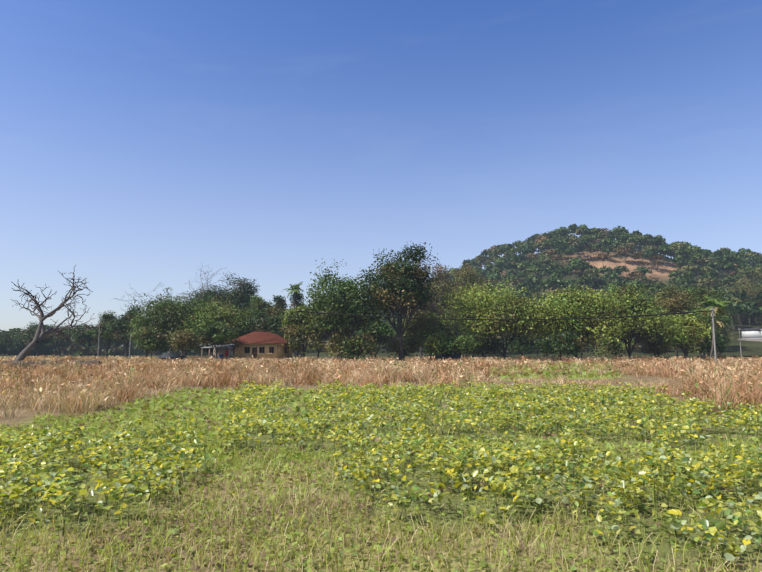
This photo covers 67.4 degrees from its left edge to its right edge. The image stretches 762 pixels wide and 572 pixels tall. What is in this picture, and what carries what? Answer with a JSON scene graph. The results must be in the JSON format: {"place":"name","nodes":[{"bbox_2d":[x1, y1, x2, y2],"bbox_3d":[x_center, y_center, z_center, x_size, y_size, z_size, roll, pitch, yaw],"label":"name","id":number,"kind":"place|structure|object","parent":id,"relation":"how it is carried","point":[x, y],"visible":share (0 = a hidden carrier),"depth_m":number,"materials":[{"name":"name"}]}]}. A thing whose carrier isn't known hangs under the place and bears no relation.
{"place":"outdoors","nodes":[
{"label":"outdoors","id":0,"kind":"place"},
{"bbox_2d":[0,354,760,358],"bbox_3d":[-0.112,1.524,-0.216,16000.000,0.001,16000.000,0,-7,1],"label":"ground","id":1,"kind":"structure","parent":0,"point":[62,355],"depth_m":202.39,"materials":[{"name":"brown soil"}]},
{"bbox_2d":[0,330,22,355],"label":"tree","id":2,"kind":"object","parent":1,"relation":"on","point":[6,340],"visible":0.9,"depth_m":239.24,"materials":[{"name":"green plant"}]},
{"bbox_2d":[13,329,50,355],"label":"tree","id":3,"kind":"object","parent":1,"relation":"on","point":[18,341],"visible":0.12,"depth_m":237.96,"materials":[{"name":"green plant"}]},
{"bbox_2d":[19,321,58,355],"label":"tree","id":4,"kind":"object","parent":1,"relation":"on","point":[29,335],"visible":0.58,"depth_m":198.35,"materials":[{"name":"green plant"}]},
{"bbox_2d":[44,324,78,355],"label":"tree","id":5,"kind":"object","parent":1,"relation":"on","point":[61,340],"visible":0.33,"depth_m":229.02,"materials":[{"name":"green plant"}]},
{"bbox_2d":[60,343,86,351],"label":"tree","id":6,"kind":"object","parent":1,"relation":"on","point":[75,345],"visible":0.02,"depth_m":257.63,"materials":[{"name":"green plant"}]},
{"bbox_2d":[70,324,104,356],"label":"tree","id":7,"kind":"object","parent":1,"relation":"on","point":[79,336],"visible":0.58,"depth_m":188.04,"materials":[{"name":"green plant"}]},
{"bbox_2d":[83,341,115,355],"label":"tree","id":8,"kind":"object","parent":1,"relation":"on","point":[100,346],"visible":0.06,"depth_m":229.85,"materials":[{"name":"green plant"}]},
{"bbox_2d":[85,310,125,357],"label":"tree","id":9,"kind":"object","parent":1,"relation":"on","point":[106,318],"visible":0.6,"depth_m":149.94,"materials":[{"name":"green plant"}]},
{"bbox_2d":[99,337,129,355],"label":"tree","id":10,"kind":"object","parent":1,"relation":"on","point":[119,343],"visible":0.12,"depth_m":209.23,"materials":[{"name":"green plant"}]},
{"bbox_2d":[104,304,143,356],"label":"tree","id":11,"kind":"object","parent":1,"relation":"on","point":[118,325],"visible":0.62,"depth_m":143.73,"materials":[{"name":"green plant"}]},
{"bbox_2d":[130,315,146,356],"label":"tree","id":12,"kind":"object","parent":1,"relation":"on","point":[135,331],"visible":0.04,"depth_m":138.19,"materials":[{"name":"green plant"}]},
{"bbox_2d":[156,287,177,352],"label":"sparse tree","id":13,"kind":"object","parent":1,"relation":"on","point":[166,301],"visible":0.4,"depth_m":145.76,"materials":[{"name":"green plant"}]},
{"bbox_2d":[175,291,195,355],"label":"sparse tree","id":14,"kind":"object","parent":1,"relation":"on","point":[183,301],"visible":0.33,"depth_m":151.04,"materials":[{"name":"green plant"}]},
{"bbox_2d":[115,272,256,355],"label":"bare tree","id":15,"kind":"object","parent":1,"relation":"on","point":[158,297],"visible":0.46,"depth_m":141.40,"materials":[{"name":"grey plant"}]},
{"bbox_2d":[169,263,240,352],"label":"bare tree","id":16,"kind":"object","parent":1,"relation":"on","point":[205,289],"visible":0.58,"depth_m":135.47,"materials":[{"name":"grey plant"}]},
{"bbox_2d":[183,283,241,354],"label":"tree","id":17,"kind":"object","parent":1,"relation":"on","point":[211,293],"visible":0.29,"depth_m":137.60,"materials":[{"name":"green plant"}]},
{"bbox_2d":[219,273,259,316],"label":"tree","id":18,"kind":"object","parent":1,"relation":"on","point":[244,293],"visible":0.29,"depth_m":144.87,"materials":[{"name":"green plant"}]},
{"bbox_2d":[241,295,276,319],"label":"tree","id":19,"kind":"object","parent":1,"relation":"on","point":[258,301],"visible":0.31,"depth_m":138.46,"materials":[{"name":"green plant"}]},
{"bbox_2d":[272,295,288,314],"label":"narrow tree","id":20,"kind":"object","parent":1,"relation":"on","point":[278,300],"visible":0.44,"depth_m":150.48,"materials":[{"name":"green plant"}]},
{"bbox_2d":[284,281,304,356],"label":"palm","id":21,"kind":"object","parent":1,"relation":"on","point":[294,289],"visible":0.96,"depth_m":150.46,"materials":[{"name":"green plant"}]},
{"bbox_2d":[288,285,305,355],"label":"narrow tree","id":22,"kind":"object","parent":1,"relation":"on","point":[298,296],"visible":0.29,"depth_m":151.95,"materials":[{"name":"green plant"}]},
{"bbox_2d":[405,286,441,357],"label":"dry tree","id":23,"kind":"object","parent":1,"relation":"on","point":[430,305],"visible":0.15,"depth_m":149.15,"materials":[{"name":"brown plant"}]},
{"bbox_2d":[417,264,466,329],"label":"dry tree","id":24,"kind":"object","parent":1,"relation":"on","point":[443,285],"visible":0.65,"depth_m":156.94,"materials":[{"name":"green plant"}]},
{"bbox_2d":[448,263,488,354],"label":"dry tree","id":25,"kind":"object","parent":1,"relation":"on","point":[468,274],"visible":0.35,"depth_m":173.80,"materials":[{"name":"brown plant"}]},
{"bbox_2d":[648,283,705,357],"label":"tree","id":26,"kind":"object","parent":1,"relation":"on","point":[675,302],"visible":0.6,"depth_m":126.60,"materials":[{"name":"green plant"}]},
{"bbox_2d":[683,285,734,358],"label":"tree","id":27,"kind":"object","parent":1,"relation":"on","point":[700,293],"visible":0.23,"depth_m":137.11,"materials":[{"name":"green plant"}]},
{"bbox_2d":[719,266,761,325],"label":"tree","id":28,"kind":"object","parent":1,"relation":"on","point":[744,318],"visible":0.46,"depth_m":235.79,"materials":[{"name":"green plant"}]},
{"bbox_2d":[734,328,761,356],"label":"white building","id":29,"kind":"structure","parent":1,"relation":"on","point":[748,335],"depth_m":194.13,"materials":[{"name":"paint"}]},
{"bbox_2d":[0,359,761,571],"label":"field ground","id":30,"kind":"structure","parent":0,"point":[27,416],"depth_m":5.90,"materials":[{"name":"green plant"}]},
{"bbox_2d":[1,360,101,368],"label":"bund wall","id":31,"kind":"structure","parent":30,"relation":"on","point":[45,362],"depth_m":51.69,"materials":[{"name":"soil"}]},
{"bbox_2d":[11,265,96,360],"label":"bare tree","id":32,"kind":"object","parent":30,"relation":"on","point":[41,332],"visible":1,"depth_m":75.77,"materials":[{"name":"brown plant"}]},
{"bbox_2d":[97,325,100,356],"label":"pole","id":33,"kind":"object","parent":30,"relation":"on","point":[98,341],"visible":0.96,"depth_m":112.23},
{"bbox_2d":[132,326,171,357],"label":"tree","id":34,"kind":"object","parent":30,"relation":"on","point":[154,339],"visible":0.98,"depth_m":103.39,"materials":[{"name":"green plant"}]},
{"bbox_2d":[158,353,184,359],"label":"car","id":35,"kind":"object","parent":30,"relation":"on","point":[163,356],"visible":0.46,"depth_m":92.03,"materials":[{"name":"grey metal"}]},
{"bbox_2d":[123,293,221,352],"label":"broad tree","id":36,"kind":"object","parent":30,"relation":"on","point":[166,316],"visible":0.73,"depth_m":111.52,"materials":[{"name":"green plant"}]},
{"bbox_2d":[164,328,203,357],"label":"tree","id":37,"kind":"object","parent":30,"relation":"on","point":[181,339],"visible":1,"depth_m":103.70,"materials":[{"name":"green plant"}]},
{"bbox_2d":[199,341,232,353],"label":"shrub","id":38,"kind":"object","parent":30,"relation":"on","point":[207,350],"visible":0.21,"depth_m":115.87,"materials":[{"name":"green plant"}]},
{"bbox_2d":[179,296,258,344],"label":"broad tree","id":39,"kind":"object","parent":30,"relation":"on","point":[217,312],"visible":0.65,"depth_m":109.29,"materials":[{"name":"green plant"}]},
{"bbox_2d":[196,322,243,359],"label":"tree","id":40,"kind":"object","parent":30,"relation":"on","point":[218,332],"depth_m":93.91,"materials":[{"name":"green plant"}]},
{"bbox_2d":[201,331,291,359],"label":"house","id":41,"kind":"structure","parent":30,"relation":"on","point":[255,344],"depth_m":96.98,"materials":[{"name":"paint"}]},
{"bbox_2d":[234,305,297,344],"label":"tree","id":42,"kind":"object","parent":30,"relation":"on","point":[270,320],"depth_m":110.38,"materials":[{"name":"green plant"}]},
{"bbox_2d":[279,304,326,358],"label":"tree","id":43,"kind":"object","parent":30,"relation":"on","point":[291,323],"visible":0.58,"depth_m":98.45,"materials":[{"name":"green plant"}]},
{"bbox_2d":[284,330,324,359],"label":"tree","id":44,"kind":"object","parent":30,"relation":"on","point":[293,344],"visible":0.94,"depth_m":96.99,"materials":[{"name":"green plant"}]},
{"bbox_2d":[308,325,339,358],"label":"tree","id":45,"kind":"object","parent":30,"relation":"on","point":[324,336],"visible":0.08,"depth_m":119.19,"materials":[{"name":"green plant"}]},
{"bbox_2d":[321,327,356,360],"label":"tree","id":46,"kind":"object","parent":30,"relation":"on","point":[340,336],"visible":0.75,"depth_m":86.74,"materials":[{"name":"green plant"}]},
{"bbox_2d":[298,258,400,359],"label":"tree","id":47,"kind":"object","parent":30,"relation":"on","point":[334,300],"visible":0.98,"depth_m":88.74,"materials":[{"name":"green plant"}]},
{"bbox_2d":[335,335,378,359],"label":"shrub","id":48,"kind":"object","parent":30,"relation":"on","point":[359,345],"visible":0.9,"depth_m":85.94,"materials":[{"name":"green plant"}]},
{"bbox_2d":[356,319,396,358],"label":"tree","id":49,"kind":"object","parent":30,"relation":"on","point":[384,329],"visible":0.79,"depth_m":103.42,"materials":[{"name":"green plant"}]},
{"bbox_2d":[0,379,761,562],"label":"crop plants","id":50,"kind":"object","parent":30,"relation":"on","point":[41,475],"visible":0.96,"depth_m":7.43,"materials":[{"name":"green plant"}]},
{"bbox_2d":[0,362,761,571],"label":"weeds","id":51,"kind":"object","parent":30,"relation":"on","point":[213,539],"visible":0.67,"depth_m":5.03,"materials":[{"name":"green plant"}]},
{"bbox_2d":[359,242,439,360],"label":"tall tree","id":52,"kind":"object","parent":30,"relation":"on","point":[402,280],"visible":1,"depth_m":91.03,"materials":[{"name":"green plant"}]},
{"bbox_2d":[381,335,423,360],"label":"shrub","id":53,"kind":"object","parent":30,"relation":"on","point":[412,345],"visible":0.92,"depth_m":93.12,"materials":[{"name":"green plant"}]},
{"bbox_2d":[393,308,460,358],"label":"tree","id":54,"kind":"object","parent":30,"relation":"on","point":[424,327],"visible":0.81,"depth_m":97.36,"materials":[{"name":"green plant"}]},
{"bbox_2d":[419,329,454,359],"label":"shrub","id":55,"kind":"object","parent":30,"relation":"on","point":[437,346],"visible":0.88,"depth_m":91.11,"materials":[{"name":"green plant"}]},
{"bbox_2d":[435,350,463,359],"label":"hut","id":56,"kind":"object","parent":30,"relation":"on","point":[446,356],"visible":0.25,"depth_m":93.60,"materials":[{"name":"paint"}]},
{"bbox_2d":[440,334,480,358],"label":"shrub","id":57,"kind":"object","parent":30,"relation":"on","point":[459,344],"visible":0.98,"depth_m":89.24,"materials":[{"name":"green plant"}]},
{"bbox_2d":[469,335,508,358],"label":"shrub","id":58,"kind":"object","parent":30,"relation":"on","point":[488,346],"visible":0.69,"depth_m":98.95,"materials":[{"name":"green plant"}]},
{"bbox_2d":[438,277,572,359],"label":"tree","id":59,"kind":"object","parent":30,"relation":"on","point":[509,307],"visible":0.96,"depth_m":94.18,"materials":[{"name":"green plant"}]},
{"bbox_2d":[500,331,539,355],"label":"shrub","id":60,"kind":"object","parent":30,"relation":"on","point":[521,344],"visible":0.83,"depth_m":112.99,"materials":[{"name":"green plant"}]},
{"bbox_2d":[523,314,556,357],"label":"tree","id":61,"kind":"object","parent":30,"relation":"on","point":[542,338],"depth_m":118.45,"materials":[{"name":"green plant"}]},
{"bbox_2d":[532,330,585,360],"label":"shrub","id":62,"kind":"object","parent":30,"relation":"on","point":[563,344],"visible":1,"depth_m":88.79,"materials":[{"name":"green plant"}]},
{"bbox_2d":[526,283,633,358],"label":"tree","id":63,"kind":"object","parent":30,"relation":"on","point":[577,304],"visible":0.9,"depth_m":93.20,"materials":[{"name":"green plant"}]},
{"bbox_2d":[572,333,601,357],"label":"tree","id":64,"kind":"object","parent":30,"relation":"on","point":[586,343],"visible":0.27,"depth_m":108.19,"materials":[{"name":"green plant"}]},
{"bbox_2d":[589,337,641,356],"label":"shrub","id":65,"kind":"object","parent":30,"relation":"on","point":[611,347],"visible":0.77,"depth_m":113.32,"materials":[{"name":"green plant"}]},
{"bbox_2d":[584,282,682,357],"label":"tree","id":66,"kind":"object","parent":30,"relation":"on","point":[637,326],"visible":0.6,"depth_m":97.83,"materials":[{"name":"green plant"}]},
{"bbox_2d":[637,335,673,356],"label":"shrub","id":67,"kind":"object","parent":30,"relation":"on","point":[654,347],"visible":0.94,"depth_m":105.34,"materials":[{"name":"green plant"}]},
{"bbox_2d":[639,323,678,357],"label":"tree","id":68,"kind":"object","parent":30,"relation":"on","point":[659,337],"visible":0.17,"depth_m":106.98,"materials":[{"name":"green plant"}]},
{"bbox_2d":[659,312,712,360],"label":"tree","id":69,"kind":"object","parent":30,"relation":"on","point":[691,333],"visible":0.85,"depth_m":97.07,"materials":[{"name":"green plant"}]},
{"bbox_2d":[669,328,705,357],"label":"tree","id":70,"kind":"object","parent":30,"relation":"on","point":[690,347],"visible":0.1,"depth_m":109.58,"materials":[{"name":"green plant"}]},
{"bbox_2d":[679,307,719,359],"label":"tree","id":71,"kind":"object","parent":30,"relation":"on","point":[706,319],"visible":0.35,"depth_m":117.51,"materials":[{"name":"green plant"}]},
{"bbox_2d":[691,326,731,356],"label":"tree","id":72,"kind":"object","parent":30,"relation":"on","point":[707,345],"visible":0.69,"depth_m":110.71,"materials":[{"name":"green plant"}]},
{"bbox_2d":[710,307,716,364],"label":"pole","id":73,"kind":"object","parent":30,"relation":"on","point":[712,316],"visible":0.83,"depth_m":65.09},
{"bbox_2d":[6,310,761,336],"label":"wires","id":74,"kind":"object","parent":73,"relation":"attached to","point":[448,319],"visible":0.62,"depth_m":64.46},
{"bbox_2d":[700,296,735,356],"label":"palm","id":75,"kind":"object","parent":30,"relation":"on","point":[714,303],"visible":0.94,"depth_m":102.91,"materials":[{"name":"green plant"}]},
{"bbox_2d":[715,316,732,356],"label":"palm","id":76,"kind":"object","parent":30,"relation":"on","point":[719,322],"visible":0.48,"depth_m":125.54,"materials":[{"name":"green plant"}]},
{"bbox_2d":[739,328,741,356],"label":"pole","id":77,"kind":"object","parent":30,"relation":"on","point":[740,342],"visible":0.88,"depth_m":118.12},
{"bbox_2d":[0,355,761,418],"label":"dry grass","id":78,"kind":"structure","parent":0,"point":[736,380],"depth_m":29.27,"materials":[{"name":"beige plant"}]},
{"bbox_2d":[0,0,761,348],"label":"sky","id":79,"kind":"structure","parent":0,"point":[144,143],"materials":[{"name":"blue"}]},
{"bbox_2d":[206,245,761,357],"bbox_3d":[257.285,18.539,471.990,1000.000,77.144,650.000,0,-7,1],"label":"hill terrain","id":80,"kind":"structure","parent":0,"point":[748,348],"depth_m":271.02,"materials":[{"name":"brown soil"}]},
{"bbox_2d":[0,223,761,355],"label":"hill forest","id":81,"kind":"object","parent":80,"relation":"on","point":[687,256],"visible":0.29,"depth_m":315.79,"materials":[{"name":"green plant"}]}
]}

